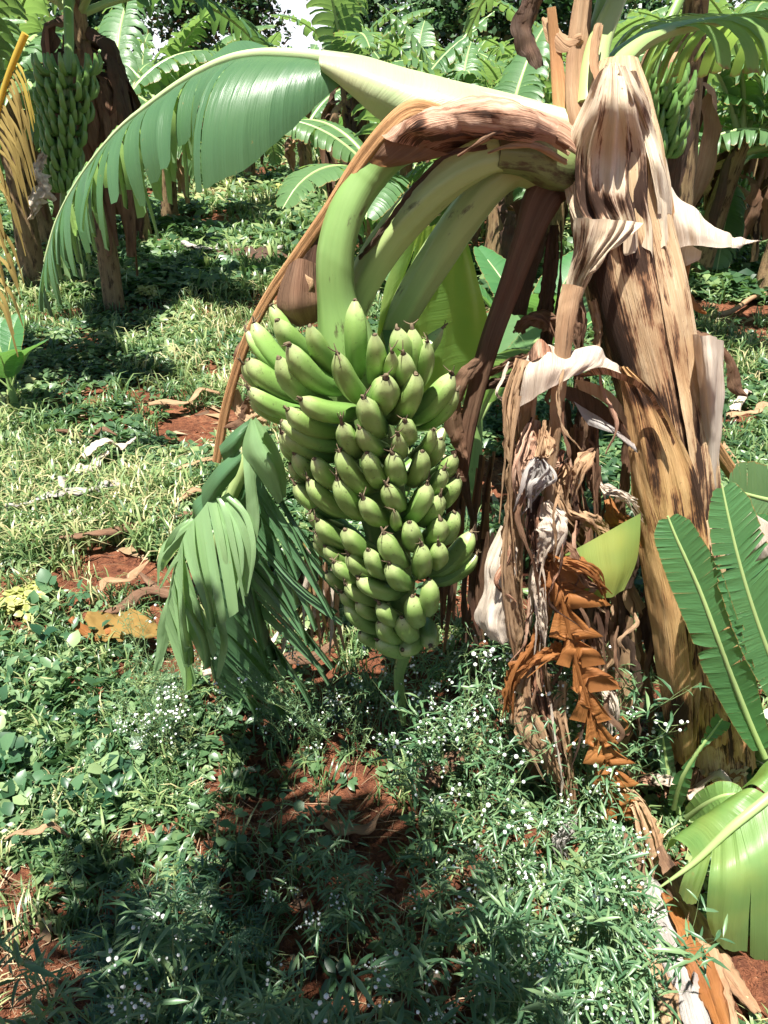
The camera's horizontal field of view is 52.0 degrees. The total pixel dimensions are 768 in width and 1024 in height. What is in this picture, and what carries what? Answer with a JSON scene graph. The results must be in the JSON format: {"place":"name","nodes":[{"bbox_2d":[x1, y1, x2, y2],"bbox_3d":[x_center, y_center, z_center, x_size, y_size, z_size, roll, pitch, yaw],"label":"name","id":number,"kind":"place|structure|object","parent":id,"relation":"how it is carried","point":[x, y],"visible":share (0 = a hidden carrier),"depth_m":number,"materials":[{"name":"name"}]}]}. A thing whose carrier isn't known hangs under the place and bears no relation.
{"place":"outdoors","nodes":[
{"label":"outdoors","id":0,"kind":"place"},
{"bbox_2d":[0,31,35,356],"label":"yellow frond","id":1,"kind":"object","parent":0,"point":[12,142],"visible":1,"depth_m":2.67,"materials":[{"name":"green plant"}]},
{"bbox_2d":[0,134,767,1023],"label":"ground","id":2,"kind":"structure","parent":0,"point":[174,420],"depth_m":1.95,"materials":[{"name":"red soil"}]},
{"bbox_2d":[0,586,45,622],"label":"yellow weed","id":3,"kind":"object","parent":2,"relation":"on","point":[17,595],"visible":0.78,"depth_m":2.48,"materials":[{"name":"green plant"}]},
{"bbox_2d":[0,313,48,405],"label":"banana sucker","id":4,"kind":"object","parent":2,"relation":"on","point":[11,363],"visible":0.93,"depth_m":3.72,"materials":[{"name":"green plant"}]},
{"bbox_2d":[0,0,53,250],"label":"banana plant","id":5,"kind":"object","parent":2,"relation":"on","point":[32,8],"visible":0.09,"depth_m":6.57,"materials":[{"name":"green plant"}]},
{"bbox_2d":[0,769,67,855],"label":"round leaved weed","id":6,"kind":"object","parent":2,"relation":"on","point":[48,814],"visible":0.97,"depth_m":1.67,"materials":[{"name":"green plant"}]},
{"bbox_2d":[0,876,173,1023],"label":"flowering weed","id":7,"kind":"object","parent":2,"relation":"on","point":[37,965],"visible":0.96,"depth_m":1.26,"materials":[{"name":"green plant"}]},
{"bbox_2d":[0,0,177,288],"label":"banana plant","id":8,"kind":"object","parent":2,"relation":"on","point":[33,258],"visible":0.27,"depth_m":5.87,"materials":[{"name":"yellow plant"}]},
{"bbox_2d":[0,568,191,855],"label":"leafy ground cover","id":9,"kind":"object","parent":2,"relation":"on","point":[17,791],"visible":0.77,"depth_m":2.02,"materials":[{"name":"green plant"}]},
{"bbox_2d":[48,0,166,54],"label":"tree","id":10,"kind":"object","parent":2,"relation":"on","point":[94,20],"visible":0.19,"depth_m":27.79,"materials":[{"name":"green plant"}]},
{"bbox_2d":[61,870,172,986],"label":"feathery weed","id":11,"kind":"object","parent":2,"relation":"on","point":[101,943],"visible":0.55,"depth_m":1.52,"materials":[{"name":"green plant"}]},
{"bbox_2d":[58,511,192,538],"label":"fallen leaf","id":12,"kind":"object","parent":2,"relation":"on","point":[107,531],"visible":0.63,"depth_m":2.79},
{"bbox_2d":[39,0,217,238],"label":"banana plant","id":13,"kind":"object","parent":2,"relation":"on","point":[151,76],"visible":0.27,"depth_m":7.31,"materials":[{"name":"green plant"}]},
{"bbox_2d":[74,571,216,738],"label":"flowering weed","id":14,"kind":"object","parent":2,"relation":"on","point":[136,714],"visible":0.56,"depth_m":1.95,"materials":[{"name":"green plant"}]},
{"bbox_2d":[110,635,182,761],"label":"flowering weed","id":15,"kind":"object","parent":2,"relation":"on","point":[152,740],"visible":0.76,"depth_m":1.93,"materials":[{"name":"green plant"}]},
{"bbox_2d":[99,583,193,613],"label":"fallen leaf","id":16,"kind":"object","parent":2,"relation":"on","point":[137,594],"visible":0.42,"depth_m":2.48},
{"bbox_2d":[98,578,196,755],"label":"flowering weed","id":17,"kind":"object","parent":2,"relation":"on","point":[161,710],"visible":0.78,"depth_m":1.89,"materials":[{"name":"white plant"}]},
{"bbox_2d":[31,0,273,313],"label":"banana plant","id":18,"kind":"object","parent":2,"relation":"on","point":[88,103],"visible":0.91,"depth_m":4.88,"materials":[{"name":"green plant"}]},
{"bbox_2d":[28,151,56,219],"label":"dry leaf","id":19,"kind":"object","parent":18,"relation":"hanging from","point":[43,188],"visible":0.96,"depth_m":4.59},
{"bbox_2d":[72,940,234,1023],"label":"feathery weed","id":20,"kind":"object","parent":2,"relation":"on","point":[105,1002],"visible":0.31,"depth_m":1.40,"materials":[{"name":"green plant"}]},
{"bbox_2d":[99,889,232,1023],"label":"flowering weed","id":21,"kind":"object","parent":2,"relation":"on","point":[166,932],"visible":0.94,"depth_m":1.27,"materials":[{"name":"green plant"}]},
{"bbox_2d":[124,862,227,961],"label":"flowering weed","id":22,"kind":"object","parent":2,"relation":"on","point":[190,918],"visible":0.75,"depth_m":1.37,"materials":[{"name":"green plant"}]},
{"bbox_2d":[124,849,227,975],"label":"feathery weed","id":23,"kind":"object","parent":2,"relation":"on","point":[195,867],"visible":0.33,"depth_m":1.59,"materials":[{"name":"green plant"}]},
{"bbox_2d":[98,10,276,215],"bbox_3d":[-2.264,-4.168,8.490,2.318,2.083,2.097,-3,29,-6],"label":"banana plant","id":24,"kind":"object","parent":2,"relation":"on","point":[182,40],"visible":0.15,"depth_m":8.01,"materials":[{"name":"green plant"}]},
{"bbox_2d":[144,0,240,49],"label":"tree","id":25,"kind":"object","parent":2,"relation":"on","point":[174,22],"visible":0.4,"depth_m":30.25,"materials":[{"name":"green plant"}]},
{"bbox_2d":[124,934,279,1023],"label":"flowering weed","id":26,"kind":"object","parent":2,"relation":"on","point":[223,998],"visible":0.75,"depth_m":1.28,"materials":[{"name":"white plant"}]},
{"bbox_2d":[154,880,279,1004],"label":"feathery weed","id":27,"kind":"object","parent":2,"relation":"on","point":[242,940],"visible":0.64,"depth_m":1.49,"materials":[{"name":"green plant"}]},
{"bbox_2d":[168,973,266,1023],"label":"feathery weed","id":28,"kind":"object","parent":2,"relation":"on","point":[200,1004],"visible":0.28,"depth_m":1.36,"materials":[{"name":"green plant"}]},
{"bbox_2d":[203,32,284,182],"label":"banana plant","id":29,"kind":"object","parent":2,"relation":"on","point":[273,151],"visible":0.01,"depth_m":13.18,"materials":[{"name":"green plant"}]},
{"bbox_2d":[218,801,286,891],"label":"round leaved weed","id":30,"kind":"object","parent":2,"relation":"on","point":[248,871],"visible":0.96,"depth_m":1.60,"materials":[{"name":"green plant"}]},
{"bbox_2d":[216,0,295,47],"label":"tree","id":31,"kind":"object","parent":2,"relation":"on","point":[250,11],"visible":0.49,"depth_m":33.56,"materials":[{"name":"green plant"}]},
{"bbox_2d":[197,931,321,1023],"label":"flowering weed","id":32,"kind":"object","parent":2,"relation":"on","point":[276,1004],"visible":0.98,"depth_m":1.22,"materials":[{"name":"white plant"}]},
{"bbox_2d":[261,855,306,931],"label":"flowering weed","id":33,"kind":"object","parent":2,"relation":"on","point":[269,898],"visible":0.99,"depth_m":1.52,"materials":[{"name":"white plant"}]},
{"bbox_2d":[195,654,376,760],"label":"flowering weed","id":34,"kind":"object","parent":2,"relation":"on","point":[271,714],"visible":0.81,"depth_m":1.88,"materials":[{"name":"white plant"}]},
{"bbox_2d":[244,646,361,754],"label":"flowering weed","id":35,"kind":"object","parent":2,"relation":"on","point":[309,718],"visible":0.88,"depth_m":1.89,"materials":[{"name":"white plant"}]},
{"bbox_2d":[267,47,340,191],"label":"banana plant","id":36,"kind":"object","parent":2,"relation":"on","point":[305,154],"visible":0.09,"depth_m":11.36,"materials":[{"name":"green plant"}]},
{"bbox_2d":[286,795,341,876],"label":"round leaved weed","id":37,"kind":"object","parent":2,"relation":"on","point":[324,840],"visible":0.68,"depth_m":1.62,"materials":[{"name":"green plant"}]},
{"bbox_2d":[278,789,375,968],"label":"flowering weed","id":38,"kind":"object","parent":2,"relation":"on","point":[334,915],"visible":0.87,"depth_m":1.45,"materials":[{"name":"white plant"}]},
{"bbox_2d":[245,620,414,765],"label":"flowering weed","id":39,"kind":"object","parent":2,"relation":"on","point":[349,712],"visible":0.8,"depth_m":1.89,"materials":[{"name":"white plant"}]},
{"bbox_2d":[271,3,414,95],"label":"banana plant","id":40,"kind":"object","parent":2,"relation":"on","point":[307,29],"visible":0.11,"depth_m":12.40,"materials":[{"name":"green plant"}]},
{"bbox_2d":[309,823,386,929],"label":"flowering weed","id":41,"kind":"object","parent":2,"relation":"on","point":[352,872],"visible":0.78,"depth_m":1.46,"materials":[{"name":"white plant"}]},
{"bbox_2d":[318,808,382,835],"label":"fallen leaf","id":42,"kind":"object","parent":2,"relation":"on","point":[368,828],"visible":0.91,"depth_m":1.70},
{"bbox_2d":[323,0,410,53],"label":"tree","id":43,"kind":"object","parent":2,"relation":"on","point":[375,14],"visible":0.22,"depth_m":31.10,"materials":[{"name":"green plant"}]},
{"bbox_2d":[306,914,441,1023],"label":"flowering weed","id":44,"kind":"object","parent":2,"relation":"on","point":[329,1012],"visible":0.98,"depth_m":1.21,"materials":[{"name":"green plant"}]},
{"bbox_2d":[0,367,765,1023],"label":"soil crumbs","id":45,"kind":"object","parent":2,"relation":"on","point":[400,885],"visible":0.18,"depth_m":1.62,"materials":[{"name":"soil"}]},
{"bbox_2d":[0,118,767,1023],"bbox_3d":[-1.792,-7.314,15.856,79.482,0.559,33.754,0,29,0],"label":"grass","id":46,"kind":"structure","parent":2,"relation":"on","point":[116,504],"depth_m":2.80,"materials":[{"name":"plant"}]},
{"bbox_2d":[84,608,157,641],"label":"fallen leaf","id":47,"kind":"object","parent":46,"relation":"on","point":[94,619],"visible":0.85,"depth_m":2.33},
{"bbox_2d":[411,750,467,799],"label":"fallen leaf","id":48,"kind":"object","parent":46,"relation":"on","point":[431,778],"visible":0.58,"depth_m":1.81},
{"bbox_2d":[631,884,681,1023],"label":"fallen leaf","id":49,"kind":"object","parent":46,"relation":"on","point":[672,1000],"visible":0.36,"depth_m":1.38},
{"bbox_2d":[636,762,703,797],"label":"fallen leaf","id":50,"kind":"object","parent":46,"relation":"on","point":[696,778],"visible":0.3,"depth_m":1.74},
{"bbox_2d":[656,845,693,904],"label":"fallen leaf","id":51,"kind":"object","parent":46,"relation":"on","point":[669,867],"visible":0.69,"depth_m":1.59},
{"bbox_2d":[642,877,713,1023],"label":"fallen leaf","id":52,"kind":"object","parent":46,"relation":"on","point":[693,1009],"visible":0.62,"depth_m":1.40,"materials":[{"name":"plant"}]},
{"bbox_2d":[642,768,731,799],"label":"fallen leaf","id":53,"kind":"object","parent":46,"relation":"on","point":[720,773],"visible":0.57,"depth_m":1.70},
{"bbox_2d":[661,892,730,1023],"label":"fallen leaf","id":54,"kind":"object","parent":46,"relation":"on","point":[713,999],"visible":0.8,"depth_m":1.39,"materials":[{"name":"brown plant"}]},
{"bbox_2d":[674,896,737,1023],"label":"fallen leaf","id":55,"kind":"object","parent":46,"relation":"on","point":[690,911],"visible":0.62,"depth_m":1.46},
{"bbox_2d":[0,135,767,1023],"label":"weeds","id":56,"kind":"object","parent":2,"relation":"on","point":[174,269],"visible":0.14,"depth_m":3.21,"materials":[{"name":"green plant"}]},
{"bbox_2d":[0,213,767,1023],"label":"dry straw","id":57,"kind":"object","parent":2,"relation":"on","point":[298,903],"visible":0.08,"depth_m":1.67,"materials":[{"name":"plant"}]},
{"bbox_2d":[275,11,494,249],"bbox_3d":[-0.269,-2.955,6.425,1.888,1.948,2.106,12,31,21],"label":"banana plant","id":58,"kind":"object","parent":2,"relation":"on","point":[392,192],"visible":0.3,"depth_m":6.05,"materials":[{"name":"green plant"}]},
{"bbox_2d":[346,842,429,1004],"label":"flowering weed","id":59,"kind":"object","parent":2,"relation":"on","point":[397,938],"visible":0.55,"depth_m":1.41,"materials":[{"name":"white plant"}]},
{"bbox_2d":[306,0,475,197],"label":"banana plant","id":60,"kind":"object","parent":2,"relation":"on","point":[347,33],"visible":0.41,"depth_m":7.95,"materials":[{"name":"green plant"}]},
{"bbox_2d":[39,0,767,882],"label":"banana plant","id":61,"kind":"object","parent":2,"relation":"on","point":[343,388],"visible":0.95,"depth_m":1.39,"materials":[{"name":"green plant"}]},
{"bbox_2d":[363,659,470,814],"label":"flowering weed","id":62,"kind":"object","parent":2,"relation":"on","point":[424,758],"visible":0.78,"depth_m":1.66,"materials":[{"name":"green plant"}]},
{"bbox_2d":[338,902,497,1023],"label":"flowering weed","id":63,"kind":"object","parent":2,"relation":"on","point":[446,979],"visible":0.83,"depth_m":1.23,"materials":[{"name":"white plant"}]},
{"bbox_2d":[363,614,485,761],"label":"flowering weed","id":64,"kind":"object","parent":2,"relation":"on","point":[415,688],"visible":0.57,"depth_m":1.80,"materials":[{"name":"green plant"}]},
{"bbox_2d":[369,20,489,179],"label":"banana plant","id":65,"kind":"object","parent":2,"relation":"on","point":[420,34],"visible":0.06,"depth_m":10.97,"materials":[{"name":"green plant"}]},
{"bbox_2d":[395,0,466,47],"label":"tree","id":66,"kind":"object","parent":2,"relation":"on","point":[434,20],"visible":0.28,"depth_m":26.00,"materials":[{"name":"green plant"}]},
{"bbox_2d":[394,824,483,966],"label":"flowering weed","id":67,"kind":"object","parent":2,"relation":"on","point":[439,901],"visible":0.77,"depth_m":1.41,"materials":[{"name":"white plant"}]},
{"bbox_2d":[372,609,534,791],"bbox_3d":[0.172,0.446,1.741,0.302,0.534,0.414,13,29,26],"label":"flowering weed","id":68,"kind":"object","parent":2,"relation":"on","point":[476,685],"visible":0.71,"depth_m":1.70,"materials":[{"name":"green plant"}]},
{"bbox_2d":[377,3,529,215],"bbox_3d":[0.757,-3.512,7.328,1.635,2.057,2.688,0,29,0],"label":"banana plant","id":69,"kind":"object","parent":2,"relation":"on","point":[460,73],"visible":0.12,"depth_m":6.80,"materials":[{"name":"green plant"}]},
{"bbox_2d":[363,25,552,278],"bbox_3d":[1.014,-2.691,6.036,2.532,1.858,1.723,18,34,29],"label":"banana plant","id":70,"kind":"object","parent":2,"relation":"on","point":[501,222],"visible":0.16,"depth_m":6.01,"materials":[{"name":"green plant"}]},
{"bbox_2d":[369,721,585,853],"bbox_3d":[0.183,0.593,1.595,0.390,0.410,0.254,10,31,18],"label":"flowering weed","id":71,"kind":"object","parent":2,"relation":"on","point":[462,832],"visible":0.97,"depth_m":1.57,"materials":[{"name":"green plant"}]},
{"bbox_2d":[413,640,550,831],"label":"flowering weed","id":72,"kind":"object","parent":2,"relation":"on","point":[466,760],"visible":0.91,"depth_m":1.68,"materials":[{"name":"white plant"}]},
{"bbox_2d":[458,622,514,757],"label":"flowering weed","id":73,"kind":"object","parent":2,"relation":"on","point":[489,694],"visible":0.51,"depth_m":1.89,"materials":[{"name":"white plant"}]},
{"bbox_2d":[385,271,588,508],"bbox_3d":[0.397,-0.412,2.925,0.840,0.885,0.997,0,29,0],"label":"banana sucker","id":74,"kind":"object","parent":2,"relation":"on","point":[512,344],"visible":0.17,"depth_m":2.92,"materials":[{"name":"green plant"}]},
{"bbox_2d":[432,0,552,54],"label":"tree","id":75,"kind":"object","parent":2,"relation":"on","point":[497,27],"visible":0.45,"depth_m":24.97,"materials":[{"name":"green plant"}]},
{"bbox_2d":[447,885,540,1020],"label":"flowering weed","id":76,"kind":"object","parent":2,"relation":"on","point":[481,1006],"visible":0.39,"depth_m":1.32,"materials":[{"name":"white plant"}]},
{"bbox_2d":[421,858,568,1004],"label":"flowering weed","id":77,"kind":"object","parent":2,"relation":"on","point":[516,925],"visible":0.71,"depth_m":1.27,"materials":[{"name":"green plant"}]},
{"bbox_2d":[413,856,576,1023],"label":"flowering weed","id":78,"kind":"object","parent":2,"relation":"on","point":[492,962],"visible":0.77,"depth_m":1.22,"materials":[{"name":"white plant"}]},
{"bbox_2d":[443,792,553,915],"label":"flowering weed","id":79,"kind":"object","parent":2,"relation":"on","point":[484,864],"visible":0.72,"depth_m":1.54,"materials":[{"name":"green plant"}]},
{"bbox_2d":[468,52,551,210],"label":"banana plant","id":80,"kind":"object","parent":2,"relation":"on","point":[491,67],"visible":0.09,"depth_m":7.92,"materials":[{"name":"green plant"}]},
{"bbox_2d":[454,674,577,795],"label":"flowering weed","id":81,"kind":"object","parent":2,"relation":"on","point":[511,737],"visible":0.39,"depth_m":1.72,"materials":[{"name":"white plant"}]},
{"bbox_2d":[473,245,591,344],"bbox_3d":[0.642,-0.662,3.407,0.700,0.854,0.755,-20,35,-32],"label":"banana sucker","id":82,"kind":"object","parent":2,"relation":"on","point":[492,261],"visible":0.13,"depth_m":3.39,"materials":[{"name":"green plant"}]},
{"bbox_2d":[474,0,595,62],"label":"tree","id":83,"kind":"object","parent":2,"relation":"on","point":[564,9],"visible":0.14,"depth_m":27.32,"materials":[{"name":"green plant"}]},
{"bbox_2d":[478,865,611,1023],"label":"flowering weed","id":84,"kind":"object","parent":2,"relation":"on","point":[538,976],"visible":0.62,"depth_m":1.24,"materials":[{"name":"green plant"}]},
{"bbox_2d":[503,615,639,830],"bbox_3d":[0.402,0.456,1.736,0.300,0.519,0.297,0,26,6],"label":"flowering weed","id":85,"kind":"object","parent":2,"relation":"on","point":[569,704],"visible":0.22,"depth_m":1.69,"materials":[{"name":"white plant"}]},
{"bbox_2d":[513,709,638,850],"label":"flowering weed","id":86,"kind":"object","parent":2,"relation":"on","point":[559,821],"visible":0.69,"depth_m":1.62,"materials":[{"name":"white plant"}]},
{"bbox_2d":[473,0,682,241],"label":"banana plant","id":87,"kind":"object","parent":2,"relation":"on","point":[508,52],"visible":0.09,"depth_m":6.52,"materials":[{"name":"green plant"}]},
{"bbox_2d":[488,902,670,1023],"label":"flowering weed","id":88,"kind":"object","parent":2,"relation":"on","point":[549,1012],"visible":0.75,"depth_m":1.23,"materials":[{"name":"green plant"}]},
{"bbox_2d":[505,936,658,1023],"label":"feathery weed","id":89,"kind":"object","parent":2,"relation":"on","point":[556,953],"visible":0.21,"depth_m":1.40,"materials":[{"name":"green plant"}]},
{"bbox_2d":[523,598,645,785],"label":"flowering weed","id":90,"kind":"object","parent":2,"relation":"on","point":[627,713],"visible":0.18,"depth_m":1.65,"materials":[{"name":"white plant"}]},
{"bbox_2d":[504,841,671,972],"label":"flowering weed","id":91,"kind":"object","parent":2,"relation":"on","point":[589,902],"visible":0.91,"depth_m":1.36,"materials":[{"name":"green plant"}]},
{"bbox_2d":[462,0,721,206],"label":"banana plant","id":92,"kind":"object","parent":2,"relation":"on","point":[685,107],"visible":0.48,"depth_m":4.19,"materials":[{"name":"green plant"}]},
{"bbox_2d":[561,743,668,910],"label":"flowering weed","id":93,"kind":"object","parent":2,"relation":"on","point":[618,845],"visible":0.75,"depth_m":1.52,"materials":[{"name":"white plant"}]},
{"bbox_2d":[562,883,677,971],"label":"flowering weed","id":94,"kind":"object","parent":2,"relation":"on","point":[643,917],"visible":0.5,"depth_m":1.40,"materials":[{"name":"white plant"}]},
{"bbox_2d":[548,625,711,816],"bbox_3d":[0.471,0.459,1.694,0.421,0.542,0.306,13,28,30],"label":"flowering weed","id":95,"kind":"object","parent":2,"relation":"on","point":[637,744],"visible":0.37,"depth_m":1.63,"materials":[{"name":"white plant"}]},
{"bbox_2d":[551,889,734,1023],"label":"flowering weed","id":96,"kind":"object","parent":2,"relation":"on","point":[675,953],"visible":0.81,"depth_m":1.21,"materials":[{"name":"green plant"}]},
{"bbox_2d":[629,0,767,276],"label":"banana plant","id":97,"kind":"object","parent":2,"relation":"on","point":[719,191],"visible":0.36,"depth_m":5.89,"materials":[{"name":"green plant"}]},
{"bbox_2d":[657,714,741,820],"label":"banana seedling","id":98,"kind":"object","parent":2,"relation":"on","point":[715,794],"visible":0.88,"depth_m":1.64,"materials":[{"name":"green plant"}]},
{"bbox_2d":[635,0,767,236],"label":"banana plant","id":99,"kind":"object","parent":2,"relation":"on","point":[748,169],"visible":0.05,"depth_m":7.32,"materials":[{"name":"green plant"}]},
{"bbox_2d":[638,9,767,291],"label":"banana plant","id":100,"kind":"object","parent":2,"relation":"on","point":[757,136],"visible":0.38,"depth_m":5.70,"materials":[{"name":"green plant"}]},
{"bbox_2d":[654,461,767,768],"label":"banana sucker","id":101,"kind":"object","parent":2,"relation":"on","point":[737,516],"visible":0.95,"depth_m":1.37,"materials":[{"name":"green plant"}]},
{"bbox_2d":[658,761,767,960],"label":"banana offshoot","id":102,"kind":"object","parent":2,"relation":"on","point":[730,834],"visible":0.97,"depth_m":1.36,"materials":[{"name":"green plant"}]},
{"bbox_2d":[695,101,767,271],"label":"banana plant","id":103,"kind":"object","parent":2,"relation":"on","point":[734,222],"visible":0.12,"depth_m":6.40,"materials":[{"name":"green plant"}]},
{"bbox_2d":[719,936,767,1023],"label":"soil clod","id":104,"kind":"object","parent":2,"relation":"on","point":[752,972],"visible":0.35,"depth_m":1.43,"materials":[{"name":"soil"}]},
{"bbox_2d":[717,946,760,1013],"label":"fallen leaf","id":105,"kind":"object","parent":104,"relation":"on","point":[740,990],"visible":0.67,"depth_m":1.40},
{"bbox_2d":[38,0,744,60],"label":"sky","id":106,"kind":"structure","parent":0,"point":[298,8],"materials":[{"name":"white"}]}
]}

